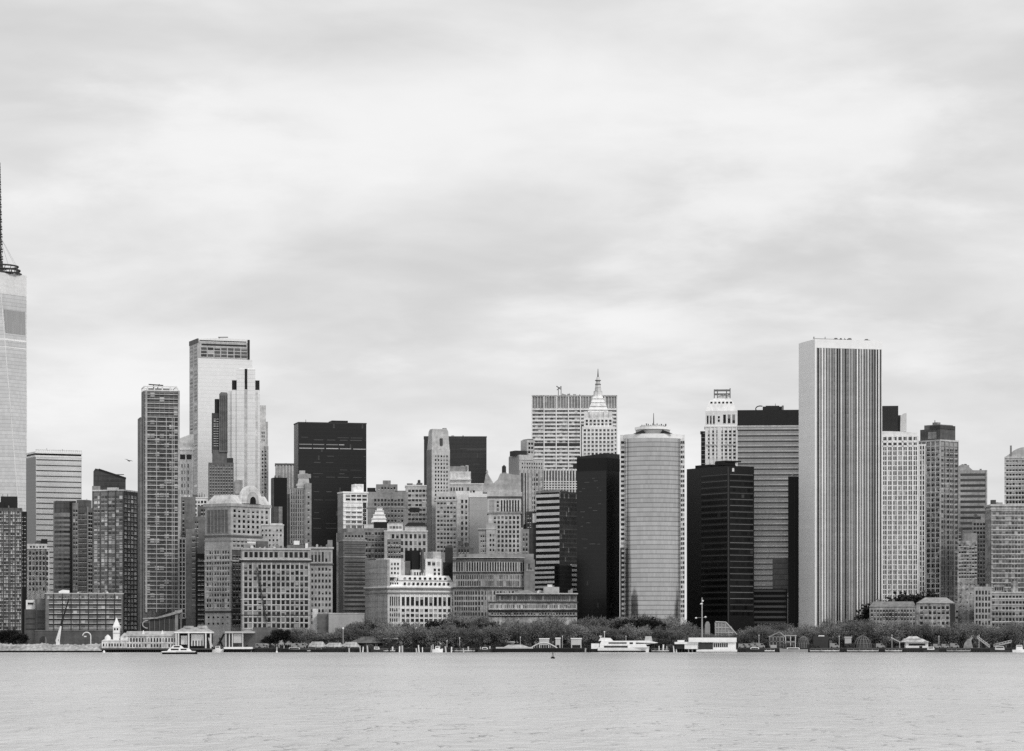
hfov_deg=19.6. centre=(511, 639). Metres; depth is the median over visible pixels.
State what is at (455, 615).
park tree
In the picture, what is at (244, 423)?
stepped tower
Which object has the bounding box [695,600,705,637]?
light mast
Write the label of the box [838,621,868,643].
park tree
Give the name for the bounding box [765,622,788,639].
park tree
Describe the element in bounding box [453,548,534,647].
curved stone building
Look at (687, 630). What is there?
park tree
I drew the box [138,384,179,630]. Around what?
apartment tower
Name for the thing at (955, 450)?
window
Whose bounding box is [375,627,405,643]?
park tree
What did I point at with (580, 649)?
seawall
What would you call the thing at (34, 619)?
museum block
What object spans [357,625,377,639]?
park tree
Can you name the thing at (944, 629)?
park tree
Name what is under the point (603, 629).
park tree
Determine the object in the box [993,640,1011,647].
gangway
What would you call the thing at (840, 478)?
pinstriped tower
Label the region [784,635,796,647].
pergola
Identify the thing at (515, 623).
park tree
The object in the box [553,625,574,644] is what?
park tree
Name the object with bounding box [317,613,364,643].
building
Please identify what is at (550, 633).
park tree
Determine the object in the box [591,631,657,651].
ferry boat
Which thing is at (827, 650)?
floating dock
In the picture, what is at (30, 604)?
rooftop cabin
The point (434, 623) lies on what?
evergreen tree
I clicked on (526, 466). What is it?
stepped tower
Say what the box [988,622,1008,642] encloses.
park tree
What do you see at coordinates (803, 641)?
lattice dome
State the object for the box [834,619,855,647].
park tree
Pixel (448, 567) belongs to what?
dark roof house
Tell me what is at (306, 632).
park tree
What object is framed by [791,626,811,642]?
park tree
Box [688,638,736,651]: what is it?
ferry terminal
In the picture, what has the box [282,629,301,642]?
park tree
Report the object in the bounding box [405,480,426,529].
office building
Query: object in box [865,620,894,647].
park tree
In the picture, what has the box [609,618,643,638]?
evergreen tree
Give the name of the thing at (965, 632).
park tree
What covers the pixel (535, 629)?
park tree
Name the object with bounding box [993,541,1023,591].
window
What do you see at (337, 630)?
park tree
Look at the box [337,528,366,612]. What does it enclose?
office building
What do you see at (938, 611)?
stone building
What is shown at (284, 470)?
office tower
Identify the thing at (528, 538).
rooftop shed tower
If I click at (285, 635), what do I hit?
evergreen tree
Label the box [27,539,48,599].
apartment building
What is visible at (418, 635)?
park tree
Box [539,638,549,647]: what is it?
booth
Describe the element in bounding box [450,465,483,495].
stepped building
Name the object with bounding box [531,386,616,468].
wide office tower
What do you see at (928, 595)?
evergreen tree
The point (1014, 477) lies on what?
rounded tower
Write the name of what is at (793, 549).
black slab tower
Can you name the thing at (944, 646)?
parked van
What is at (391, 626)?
park tree
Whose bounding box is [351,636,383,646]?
park pavilion
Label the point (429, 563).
window
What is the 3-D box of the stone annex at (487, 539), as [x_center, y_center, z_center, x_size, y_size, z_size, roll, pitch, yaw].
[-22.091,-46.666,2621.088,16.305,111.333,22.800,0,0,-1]
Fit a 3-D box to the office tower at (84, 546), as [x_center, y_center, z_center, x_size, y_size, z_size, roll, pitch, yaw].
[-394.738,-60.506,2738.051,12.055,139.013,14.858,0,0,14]
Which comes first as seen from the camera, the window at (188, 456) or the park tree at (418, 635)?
the park tree at (418, 635)
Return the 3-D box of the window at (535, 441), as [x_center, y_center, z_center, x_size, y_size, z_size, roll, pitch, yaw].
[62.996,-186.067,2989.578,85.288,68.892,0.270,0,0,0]
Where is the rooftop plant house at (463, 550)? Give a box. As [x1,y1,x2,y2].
[457,540,469,556]
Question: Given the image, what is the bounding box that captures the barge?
[494,641,575,651]
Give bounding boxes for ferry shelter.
[224,631,254,648]
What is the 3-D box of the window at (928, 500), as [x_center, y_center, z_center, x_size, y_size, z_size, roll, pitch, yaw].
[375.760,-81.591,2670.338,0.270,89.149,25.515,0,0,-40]
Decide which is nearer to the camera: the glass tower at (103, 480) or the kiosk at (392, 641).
the kiosk at (392, 641)
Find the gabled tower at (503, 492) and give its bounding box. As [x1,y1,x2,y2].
[483,465,521,553]
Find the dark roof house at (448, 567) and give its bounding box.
[443,544,452,581]
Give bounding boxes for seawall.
[105,648,1023,651]
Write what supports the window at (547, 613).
in the terrace building at (527, 606)
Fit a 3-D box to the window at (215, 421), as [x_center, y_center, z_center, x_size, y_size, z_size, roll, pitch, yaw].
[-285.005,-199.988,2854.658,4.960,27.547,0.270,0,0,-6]
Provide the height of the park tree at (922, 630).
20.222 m
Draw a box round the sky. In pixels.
[0,0,1023,639]
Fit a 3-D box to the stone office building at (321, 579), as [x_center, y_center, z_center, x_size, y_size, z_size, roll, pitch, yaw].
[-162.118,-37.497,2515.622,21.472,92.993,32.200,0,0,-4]
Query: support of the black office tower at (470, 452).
on the ground
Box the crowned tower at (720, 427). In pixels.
[704,388,736,465]
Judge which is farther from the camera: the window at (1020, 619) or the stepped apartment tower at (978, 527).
the stepped apartment tower at (978, 527)
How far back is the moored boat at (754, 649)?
2294.06 m
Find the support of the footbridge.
on the seawall
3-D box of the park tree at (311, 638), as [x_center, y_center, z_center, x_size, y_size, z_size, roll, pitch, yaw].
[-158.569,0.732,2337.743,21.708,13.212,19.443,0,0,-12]
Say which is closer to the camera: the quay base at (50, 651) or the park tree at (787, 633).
the quay base at (50, 651)
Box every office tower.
[26,449,81,592]
[77,500,91,592]
[275,463,293,493]
[294,420,366,612]
[337,484,368,532]
[424,435,486,484]
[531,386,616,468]
[577,453,619,644]
[687,460,753,643]
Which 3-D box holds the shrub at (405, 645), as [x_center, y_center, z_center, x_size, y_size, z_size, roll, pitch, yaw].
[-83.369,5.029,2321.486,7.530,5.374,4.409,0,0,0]
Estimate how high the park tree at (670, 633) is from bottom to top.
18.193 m
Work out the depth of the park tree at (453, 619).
2391.99 m
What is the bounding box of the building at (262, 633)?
[253,627,277,645]
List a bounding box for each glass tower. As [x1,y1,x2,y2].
[92,468,125,489]
[620,413,684,646]
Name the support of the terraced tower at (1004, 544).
on the ground
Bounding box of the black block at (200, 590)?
[196,554,204,626]
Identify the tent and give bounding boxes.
[308,642,325,647]
[324,643,343,647]
[342,642,358,647]
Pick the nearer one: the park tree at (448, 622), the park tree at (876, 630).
the park tree at (876, 630)
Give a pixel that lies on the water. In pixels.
(526, 701)
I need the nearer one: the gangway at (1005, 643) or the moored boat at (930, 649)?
the moored boat at (930, 649)
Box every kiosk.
[383,638,397,643]
[812,635,831,647]
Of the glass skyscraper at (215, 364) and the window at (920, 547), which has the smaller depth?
the window at (920, 547)
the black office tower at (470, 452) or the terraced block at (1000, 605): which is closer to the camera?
the terraced block at (1000, 605)
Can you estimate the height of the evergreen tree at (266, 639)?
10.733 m
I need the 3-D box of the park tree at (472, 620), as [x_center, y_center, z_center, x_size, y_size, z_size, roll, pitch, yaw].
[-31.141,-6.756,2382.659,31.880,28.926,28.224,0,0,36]
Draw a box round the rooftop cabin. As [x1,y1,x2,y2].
[26,600,34,608]
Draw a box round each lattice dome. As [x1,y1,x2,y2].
[797,636,809,647]
[854,635,871,647]
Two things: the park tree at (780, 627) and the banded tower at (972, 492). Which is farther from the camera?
the banded tower at (972, 492)
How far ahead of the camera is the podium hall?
2441.91 m
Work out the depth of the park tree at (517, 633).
2328.35 m
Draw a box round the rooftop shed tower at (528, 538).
[521,511,535,565]
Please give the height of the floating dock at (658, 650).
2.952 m
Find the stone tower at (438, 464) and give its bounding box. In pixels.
[427,428,449,551]
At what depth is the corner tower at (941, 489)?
2667.14 m
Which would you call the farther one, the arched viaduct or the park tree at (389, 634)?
the arched viaduct
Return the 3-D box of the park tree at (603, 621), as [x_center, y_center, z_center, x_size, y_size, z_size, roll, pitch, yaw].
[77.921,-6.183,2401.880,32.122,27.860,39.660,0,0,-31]
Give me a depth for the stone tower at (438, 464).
2713.06 m
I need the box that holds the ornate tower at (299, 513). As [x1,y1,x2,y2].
[287,470,311,547]
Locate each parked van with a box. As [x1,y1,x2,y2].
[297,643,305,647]
[756,643,764,647]
[830,643,838,647]
[876,643,884,647]
[941,644,948,647]
[950,643,958,647]
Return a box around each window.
[0,544,20,632]
[49,621,120,627]
[94,496,122,592]
[124,585,136,628]
[147,457,177,610]
[180,454,184,459]
[186,454,191,459]
[201,351,246,358]
[207,578,228,607]
[208,555,240,624]
[214,417,218,445]
[244,600,307,627]
[250,497,255,503]
[394,572,424,575]
[427,562,439,575]
[532,421,615,468]
[547,613,574,614]
[681,590,684,617]
[732,414,734,423]
[883,466,916,600]
[920,547,923,595]
[925,499,938,597]
[941,449,957,600]
[992,618,1023,626]
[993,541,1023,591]
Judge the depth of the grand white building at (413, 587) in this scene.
2506.30 m
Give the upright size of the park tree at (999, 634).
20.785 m
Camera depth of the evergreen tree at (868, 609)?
2505.97 m
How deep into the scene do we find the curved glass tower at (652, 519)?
2492.81 m
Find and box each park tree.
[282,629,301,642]
[290,626,310,642]
[296,627,317,643]
[297,632,323,643]
[316,633,340,642]
[326,631,349,643]
[333,626,351,633]
[339,624,359,642]
[344,621,362,639]
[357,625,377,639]
[363,615,386,625]
[370,624,390,644]
[373,622,405,643]
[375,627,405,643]
[390,626,416,643]
[395,620,413,640]
[400,624,430,643]
[403,621,424,642]
[414,626,442,643]
[429,618,460,646]
[431,621,457,643]
[437,613,474,645]
[444,609,473,645]
[445,624,466,645]
[456,624,484,647]
[458,615,489,642]
[471,627,493,644]
[472,616,501,647]
[479,624,507,644]
[492,619,515,645]
[497,623,520,642]
[501,618,527,644]
[509,622,534,644]
[517,620,549,645]
[534,624,562,642]
[535,613,562,634]
[544,614,567,628]
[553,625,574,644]
[563,623,591,643]
[566,619,587,627]
[569,614,605,644]
[582,624,602,642]
[594,615,625,640]
[594,626,612,642]
[603,628,625,640]
[605,617,631,638]
[617,623,647,640]
[620,613,639,640]
[635,624,657,641]
[639,613,665,647]
[651,625,668,644]
[659,614,689,644]
[660,626,681,643]
[665,629,686,645]
[668,623,697,636]
[683,626,704,641]
[686,631,704,641]
[703,632,717,637]
[713,632,727,637]
[726,633,742,643]
[737,626,754,639]
[737,630,756,643]
[747,627,769,644]
[755,622,773,644]
[760,628,783,643]
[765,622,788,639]
[778,629,799,642]
[781,623,794,640]
[787,622,812,643]
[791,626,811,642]
[799,624,821,643]
[818,616,842,629]
[818,623,840,644]
[828,623,854,642]
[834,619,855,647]
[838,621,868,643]
[850,619,873,639]
[855,622,879,643]
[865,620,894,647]
[879,619,906,645]
[891,620,921,643]
[906,624,929,640]
[919,621,944,644]
[931,622,960,643]
[946,623,976,646]
[956,622,982,643]
[974,624,997,642]
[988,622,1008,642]
[992,623,1018,647]
[1002,619,1023,641]
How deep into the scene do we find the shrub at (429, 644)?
2325.14 m
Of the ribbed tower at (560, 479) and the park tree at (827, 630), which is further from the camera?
the ribbed tower at (560, 479)
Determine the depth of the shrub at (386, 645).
2324.13 m
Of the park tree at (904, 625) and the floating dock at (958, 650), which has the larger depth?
the park tree at (904, 625)
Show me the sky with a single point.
(414, 217)
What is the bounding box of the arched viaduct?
[35,630,122,644]
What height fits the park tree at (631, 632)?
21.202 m
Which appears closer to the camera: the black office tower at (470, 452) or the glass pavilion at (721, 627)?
the glass pavilion at (721, 627)
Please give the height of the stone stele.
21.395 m
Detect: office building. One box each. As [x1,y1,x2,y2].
[203,486,271,647]
[239,541,311,647]
[308,540,333,629]
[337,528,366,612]
[364,508,387,560]
[384,522,427,560]
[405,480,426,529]
[435,491,456,575]
[959,528,961,540]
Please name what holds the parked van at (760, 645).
on the promenade
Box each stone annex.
[261,523,283,547]
[478,523,495,553]
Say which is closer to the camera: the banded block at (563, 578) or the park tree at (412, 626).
the park tree at (412, 626)
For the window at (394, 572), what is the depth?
2510.12 m
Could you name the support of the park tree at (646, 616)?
on the park lawn
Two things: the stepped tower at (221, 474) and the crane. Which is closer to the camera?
the crane
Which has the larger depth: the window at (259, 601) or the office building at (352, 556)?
the office building at (352, 556)
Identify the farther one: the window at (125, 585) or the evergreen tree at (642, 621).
the window at (125, 585)
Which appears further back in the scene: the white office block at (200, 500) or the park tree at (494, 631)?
the white office block at (200, 500)
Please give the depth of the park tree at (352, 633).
2334.38 m
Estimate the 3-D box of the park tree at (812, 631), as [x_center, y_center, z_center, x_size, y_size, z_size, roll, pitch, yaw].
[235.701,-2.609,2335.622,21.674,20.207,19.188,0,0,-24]
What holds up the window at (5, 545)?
in the apartment tower at (10, 564)
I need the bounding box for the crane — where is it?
[55,598,68,644]
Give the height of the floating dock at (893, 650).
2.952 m
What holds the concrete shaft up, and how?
on the ground
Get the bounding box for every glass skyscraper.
[0,162,26,510]
[189,337,251,501]
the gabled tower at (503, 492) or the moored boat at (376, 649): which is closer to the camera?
the moored boat at (376, 649)
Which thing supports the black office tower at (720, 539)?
on the ground
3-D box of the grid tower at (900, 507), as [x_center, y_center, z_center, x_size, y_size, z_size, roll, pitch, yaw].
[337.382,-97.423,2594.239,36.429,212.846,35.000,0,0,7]
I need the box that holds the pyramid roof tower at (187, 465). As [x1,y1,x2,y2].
[180,434,193,496]
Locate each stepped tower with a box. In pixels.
[208,392,233,500]
[228,368,259,494]
[260,405,267,500]
[509,439,543,553]
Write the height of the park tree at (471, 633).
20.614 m
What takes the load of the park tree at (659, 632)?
on the park lawn
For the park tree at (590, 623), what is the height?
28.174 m
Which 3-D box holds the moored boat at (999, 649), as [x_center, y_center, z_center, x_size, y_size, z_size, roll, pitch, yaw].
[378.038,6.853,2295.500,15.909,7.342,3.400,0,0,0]
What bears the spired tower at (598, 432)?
on the ground
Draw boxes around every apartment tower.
[0,494,21,644]
[92,487,137,632]
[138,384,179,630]
[972,514,984,586]
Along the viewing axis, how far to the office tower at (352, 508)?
2644.11 m
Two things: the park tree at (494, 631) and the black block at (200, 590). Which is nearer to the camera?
the park tree at (494, 631)
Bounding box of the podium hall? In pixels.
[141,609,181,630]
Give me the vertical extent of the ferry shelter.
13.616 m
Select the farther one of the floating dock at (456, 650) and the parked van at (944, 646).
the parked van at (944, 646)
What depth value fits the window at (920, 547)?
2598.66 m
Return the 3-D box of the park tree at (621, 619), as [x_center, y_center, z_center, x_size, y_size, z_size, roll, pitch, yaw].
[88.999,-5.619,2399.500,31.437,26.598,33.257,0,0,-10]
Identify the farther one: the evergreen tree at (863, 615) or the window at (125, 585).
the window at (125, 585)
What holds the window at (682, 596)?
in the curved glass tower at (652, 519)
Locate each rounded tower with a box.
[53,501,77,592]
[1004,445,1023,503]
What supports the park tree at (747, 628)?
on the park lawn
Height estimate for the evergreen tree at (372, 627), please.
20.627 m
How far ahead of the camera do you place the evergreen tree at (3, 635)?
2397.01 m
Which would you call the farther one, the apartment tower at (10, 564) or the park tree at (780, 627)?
the apartment tower at (10, 564)
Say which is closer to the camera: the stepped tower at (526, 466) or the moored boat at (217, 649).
the moored boat at (217, 649)
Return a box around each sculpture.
[214,633,224,648]
[963,636,972,647]
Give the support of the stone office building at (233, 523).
on the ground
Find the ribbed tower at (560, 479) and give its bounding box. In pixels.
[544,464,576,491]
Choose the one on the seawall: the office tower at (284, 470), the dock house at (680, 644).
the dock house at (680, 644)
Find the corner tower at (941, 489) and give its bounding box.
[919,422,958,623]
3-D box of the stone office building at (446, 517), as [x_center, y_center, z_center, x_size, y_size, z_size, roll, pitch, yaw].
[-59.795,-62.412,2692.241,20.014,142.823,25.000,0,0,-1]
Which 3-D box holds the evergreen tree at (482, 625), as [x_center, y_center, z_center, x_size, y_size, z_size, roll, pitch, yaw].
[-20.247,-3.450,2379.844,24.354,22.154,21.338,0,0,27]
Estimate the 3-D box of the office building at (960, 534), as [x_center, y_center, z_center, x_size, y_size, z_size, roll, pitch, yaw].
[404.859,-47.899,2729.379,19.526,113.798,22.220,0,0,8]
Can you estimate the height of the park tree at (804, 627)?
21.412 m
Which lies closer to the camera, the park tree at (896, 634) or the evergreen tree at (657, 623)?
the park tree at (896, 634)
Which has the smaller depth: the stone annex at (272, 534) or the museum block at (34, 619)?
the museum block at (34, 619)
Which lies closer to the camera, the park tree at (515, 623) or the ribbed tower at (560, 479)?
the park tree at (515, 623)
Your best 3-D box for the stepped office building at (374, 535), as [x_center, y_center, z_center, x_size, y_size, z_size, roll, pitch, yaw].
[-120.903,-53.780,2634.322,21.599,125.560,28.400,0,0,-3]
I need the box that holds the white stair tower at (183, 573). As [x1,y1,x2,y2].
[179,537,185,628]
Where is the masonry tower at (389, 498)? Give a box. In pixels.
[367,480,407,529]
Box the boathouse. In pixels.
[891,636,927,647]
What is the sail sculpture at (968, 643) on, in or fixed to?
on the promenade
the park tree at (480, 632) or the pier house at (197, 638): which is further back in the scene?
the park tree at (480, 632)
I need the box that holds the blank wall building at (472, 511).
[456,490,488,553]
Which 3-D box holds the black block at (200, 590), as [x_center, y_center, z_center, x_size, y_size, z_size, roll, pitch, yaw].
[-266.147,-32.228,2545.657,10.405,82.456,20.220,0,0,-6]
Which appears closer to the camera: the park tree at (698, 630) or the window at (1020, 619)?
the park tree at (698, 630)
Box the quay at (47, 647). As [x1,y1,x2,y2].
[0,643,101,650]
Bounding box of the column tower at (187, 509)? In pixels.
[180,494,195,536]
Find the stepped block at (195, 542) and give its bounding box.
[186,506,204,626]
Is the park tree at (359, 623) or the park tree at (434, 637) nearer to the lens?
the park tree at (434, 637)
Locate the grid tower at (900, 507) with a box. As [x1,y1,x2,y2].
[882,406,918,600]
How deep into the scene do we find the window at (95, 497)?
2603.74 m
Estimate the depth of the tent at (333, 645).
2310.55 m
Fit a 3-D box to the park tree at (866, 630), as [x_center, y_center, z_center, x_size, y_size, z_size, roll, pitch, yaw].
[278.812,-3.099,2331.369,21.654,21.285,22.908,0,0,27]
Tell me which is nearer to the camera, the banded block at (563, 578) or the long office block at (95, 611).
the long office block at (95, 611)
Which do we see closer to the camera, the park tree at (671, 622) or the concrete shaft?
the park tree at (671, 622)
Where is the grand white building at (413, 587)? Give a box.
[363,549,452,647]
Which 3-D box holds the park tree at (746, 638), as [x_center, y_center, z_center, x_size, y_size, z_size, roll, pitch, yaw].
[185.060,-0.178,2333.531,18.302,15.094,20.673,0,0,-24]
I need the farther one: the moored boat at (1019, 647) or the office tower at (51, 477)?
the office tower at (51, 477)
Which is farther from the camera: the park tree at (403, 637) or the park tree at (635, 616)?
the park tree at (635, 616)
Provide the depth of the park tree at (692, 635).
2333.50 m
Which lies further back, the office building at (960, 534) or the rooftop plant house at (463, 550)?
the office building at (960, 534)
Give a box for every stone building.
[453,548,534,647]
[869,597,954,647]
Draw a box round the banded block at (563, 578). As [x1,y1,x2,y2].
[535,564,576,592]
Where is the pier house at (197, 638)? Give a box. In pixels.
[101,618,213,651]
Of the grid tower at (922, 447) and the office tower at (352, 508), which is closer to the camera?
the grid tower at (922, 447)
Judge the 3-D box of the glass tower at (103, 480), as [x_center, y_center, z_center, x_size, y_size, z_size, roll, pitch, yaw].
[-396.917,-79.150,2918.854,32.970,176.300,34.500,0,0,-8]
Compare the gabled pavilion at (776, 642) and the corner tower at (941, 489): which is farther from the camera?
the corner tower at (941, 489)
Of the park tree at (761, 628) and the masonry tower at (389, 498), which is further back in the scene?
the masonry tower at (389, 498)
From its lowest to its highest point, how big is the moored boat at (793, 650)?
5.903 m
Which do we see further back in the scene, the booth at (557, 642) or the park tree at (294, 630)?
the park tree at (294, 630)
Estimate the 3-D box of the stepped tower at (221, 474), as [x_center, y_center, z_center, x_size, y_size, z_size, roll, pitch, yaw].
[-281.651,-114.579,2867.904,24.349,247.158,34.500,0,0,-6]
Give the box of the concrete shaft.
[336,533,337,612]
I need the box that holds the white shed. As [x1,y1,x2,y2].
[844,637,851,647]
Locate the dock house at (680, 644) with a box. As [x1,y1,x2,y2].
[674,640,698,648]
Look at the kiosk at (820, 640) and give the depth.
2318.00 m
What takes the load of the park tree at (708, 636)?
on the park lawn
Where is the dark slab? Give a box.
[700,431,704,464]
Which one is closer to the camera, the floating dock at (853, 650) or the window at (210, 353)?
the floating dock at (853, 650)
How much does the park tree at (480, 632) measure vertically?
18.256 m
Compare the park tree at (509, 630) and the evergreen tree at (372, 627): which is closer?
the park tree at (509, 630)
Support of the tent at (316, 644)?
on the promenade
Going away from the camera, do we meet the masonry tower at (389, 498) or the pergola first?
the pergola
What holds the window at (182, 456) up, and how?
in the pyramid roof tower at (187, 465)
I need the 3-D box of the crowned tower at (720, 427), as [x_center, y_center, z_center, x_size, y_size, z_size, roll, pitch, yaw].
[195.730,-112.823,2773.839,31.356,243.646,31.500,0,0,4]
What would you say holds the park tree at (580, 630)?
on the park lawn
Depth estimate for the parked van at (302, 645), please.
2307.00 m
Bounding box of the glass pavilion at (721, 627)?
[715,621,736,636]
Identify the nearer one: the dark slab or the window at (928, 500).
the window at (928, 500)
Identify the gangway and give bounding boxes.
[977,636,989,647]
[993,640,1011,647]
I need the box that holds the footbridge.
[532,642,556,647]
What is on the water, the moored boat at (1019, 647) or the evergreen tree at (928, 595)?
the moored boat at (1019, 647)
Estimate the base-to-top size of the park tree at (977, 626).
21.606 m
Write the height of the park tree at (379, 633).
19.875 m
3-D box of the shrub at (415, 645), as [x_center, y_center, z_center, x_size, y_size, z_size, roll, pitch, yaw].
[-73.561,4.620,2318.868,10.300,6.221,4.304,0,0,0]
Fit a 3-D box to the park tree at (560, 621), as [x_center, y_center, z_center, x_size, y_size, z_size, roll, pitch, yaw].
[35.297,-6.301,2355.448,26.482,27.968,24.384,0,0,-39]
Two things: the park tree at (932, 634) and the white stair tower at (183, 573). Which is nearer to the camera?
the park tree at (932, 634)
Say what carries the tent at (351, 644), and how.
on the promenade
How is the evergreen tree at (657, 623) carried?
on the park lawn
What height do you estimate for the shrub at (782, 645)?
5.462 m
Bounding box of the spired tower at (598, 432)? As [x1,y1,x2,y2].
[582,373,614,455]
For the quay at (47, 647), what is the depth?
2291.53 m
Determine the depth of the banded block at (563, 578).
2568.56 m
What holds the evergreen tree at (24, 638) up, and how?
on the park lawn
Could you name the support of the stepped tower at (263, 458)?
on the ground
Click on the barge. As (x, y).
(515, 648)
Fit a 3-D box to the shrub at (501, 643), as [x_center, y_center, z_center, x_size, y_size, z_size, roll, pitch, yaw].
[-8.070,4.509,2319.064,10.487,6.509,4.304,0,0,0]
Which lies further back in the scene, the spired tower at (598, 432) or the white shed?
the spired tower at (598, 432)
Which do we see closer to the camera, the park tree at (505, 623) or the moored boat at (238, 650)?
the moored boat at (238, 650)
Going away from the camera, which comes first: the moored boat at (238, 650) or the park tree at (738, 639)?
the moored boat at (238, 650)
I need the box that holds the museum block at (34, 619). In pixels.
[24,599,44,644]
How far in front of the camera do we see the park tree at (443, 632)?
2330.64 m
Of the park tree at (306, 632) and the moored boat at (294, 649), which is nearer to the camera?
the moored boat at (294, 649)
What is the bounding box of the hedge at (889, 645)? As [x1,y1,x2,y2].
[881,642,898,647]
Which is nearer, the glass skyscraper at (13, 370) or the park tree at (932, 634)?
the park tree at (932, 634)
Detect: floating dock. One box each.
[452,649,474,651]
[651,649,668,651]
[810,649,838,651]
[847,649,878,651]
[885,650,901,651]
[947,649,970,651]
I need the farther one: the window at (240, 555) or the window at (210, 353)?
the window at (210, 353)
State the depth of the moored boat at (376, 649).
2294.03 m
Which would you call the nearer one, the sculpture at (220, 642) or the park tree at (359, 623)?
the sculpture at (220, 642)
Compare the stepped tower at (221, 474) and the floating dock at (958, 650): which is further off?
the stepped tower at (221, 474)
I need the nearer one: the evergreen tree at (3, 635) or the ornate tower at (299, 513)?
the evergreen tree at (3, 635)
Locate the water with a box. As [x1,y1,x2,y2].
[0,652,1023,750]
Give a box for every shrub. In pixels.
[382,642,394,647]
[401,643,409,647]
[413,641,424,647]
[425,642,435,647]
[495,641,507,646]
[779,643,786,647]
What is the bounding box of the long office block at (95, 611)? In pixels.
[44,591,123,643]
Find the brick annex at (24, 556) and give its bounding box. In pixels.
[22,509,26,633]
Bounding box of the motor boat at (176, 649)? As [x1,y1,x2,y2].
[161,645,196,653]
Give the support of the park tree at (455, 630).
on the park lawn
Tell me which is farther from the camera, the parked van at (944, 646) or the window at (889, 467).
the window at (889, 467)
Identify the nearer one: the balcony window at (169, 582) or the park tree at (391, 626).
the park tree at (391, 626)
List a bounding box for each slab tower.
[788,475,798,628]
[957,533,976,647]
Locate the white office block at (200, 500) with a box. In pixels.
[193,493,207,515]
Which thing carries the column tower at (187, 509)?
on the ground
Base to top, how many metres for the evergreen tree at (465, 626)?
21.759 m
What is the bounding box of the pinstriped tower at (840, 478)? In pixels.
[799,337,881,646]
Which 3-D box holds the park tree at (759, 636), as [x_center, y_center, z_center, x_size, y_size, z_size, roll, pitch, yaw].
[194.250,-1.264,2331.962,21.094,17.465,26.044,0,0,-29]
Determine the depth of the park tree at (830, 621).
2385.47 m
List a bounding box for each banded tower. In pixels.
[536,490,576,565]
[737,403,798,628]
[959,464,986,540]
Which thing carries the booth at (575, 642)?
on the ground
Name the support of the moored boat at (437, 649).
on the water
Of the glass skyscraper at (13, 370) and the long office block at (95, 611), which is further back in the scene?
the glass skyscraper at (13, 370)
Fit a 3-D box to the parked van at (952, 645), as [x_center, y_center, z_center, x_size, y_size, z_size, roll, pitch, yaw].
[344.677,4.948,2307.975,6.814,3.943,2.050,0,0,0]
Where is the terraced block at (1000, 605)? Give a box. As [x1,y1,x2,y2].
[974,581,1023,647]
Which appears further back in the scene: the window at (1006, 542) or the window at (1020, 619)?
the window at (1006, 542)
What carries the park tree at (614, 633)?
on the park lawn
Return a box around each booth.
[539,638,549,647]
[555,638,560,647]
[571,638,581,647]
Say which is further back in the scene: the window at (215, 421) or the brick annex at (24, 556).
the window at (215, 421)
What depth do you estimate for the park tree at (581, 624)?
2388.41 m
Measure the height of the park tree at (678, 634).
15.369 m
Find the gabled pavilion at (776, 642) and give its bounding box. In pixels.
[768,632,785,647]
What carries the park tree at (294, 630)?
on the park lawn
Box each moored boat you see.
[212,646,223,651]
[226,649,251,651]
[283,647,306,651]
[371,647,382,651]
[432,646,442,651]
[478,647,491,651]
[745,647,764,651]
[780,648,807,651]
[923,647,938,651]
[990,646,1010,651]
[1012,642,1023,651]
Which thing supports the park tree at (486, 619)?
on the park lawn
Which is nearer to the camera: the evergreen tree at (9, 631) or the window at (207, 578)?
the evergreen tree at (9, 631)
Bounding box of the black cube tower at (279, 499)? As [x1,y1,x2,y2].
[271,475,286,547]
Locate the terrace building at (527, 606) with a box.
[488,585,578,644]
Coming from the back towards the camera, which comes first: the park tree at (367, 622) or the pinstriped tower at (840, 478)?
the pinstriped tower at (840, 478)
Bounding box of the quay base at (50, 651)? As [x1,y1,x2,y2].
[0,651,101,651]
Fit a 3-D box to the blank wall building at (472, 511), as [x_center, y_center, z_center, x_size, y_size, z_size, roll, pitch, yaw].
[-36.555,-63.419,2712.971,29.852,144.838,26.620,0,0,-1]
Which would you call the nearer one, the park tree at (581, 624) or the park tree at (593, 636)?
the park tree at (593, 636)
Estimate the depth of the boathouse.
2304.00 m
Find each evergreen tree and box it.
[0,630,10,643]
[3,629,22,642]
[10,633,30,643]
[259,636,276,643]
[268,628,284,644]
[277,629,293,644]
[364,623,380,630]
[425,620,444,644]
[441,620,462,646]
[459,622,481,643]
[478,622,497,645]
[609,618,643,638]
[632,616,655,645]
[642,618,665,647]
[854,603,870,620]
[856,599,889,619]
[887,593,933,601]
[890,590,941,600]
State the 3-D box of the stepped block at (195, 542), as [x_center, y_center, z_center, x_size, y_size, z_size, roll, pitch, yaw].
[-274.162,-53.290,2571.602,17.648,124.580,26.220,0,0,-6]
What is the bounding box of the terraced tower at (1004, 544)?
[984,498,1023,591]
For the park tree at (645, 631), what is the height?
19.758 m
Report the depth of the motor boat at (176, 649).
1993.01 m
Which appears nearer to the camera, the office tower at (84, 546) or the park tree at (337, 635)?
the park tree at (337, 635)
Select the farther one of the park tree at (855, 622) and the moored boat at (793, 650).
the park tree at (855, 622)
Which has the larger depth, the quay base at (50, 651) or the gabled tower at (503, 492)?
the gabled tower at (503, 492)
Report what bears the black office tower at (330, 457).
on the ground
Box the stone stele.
[705,621,709,633]
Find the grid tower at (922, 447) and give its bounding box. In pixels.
[919,444,925,595]

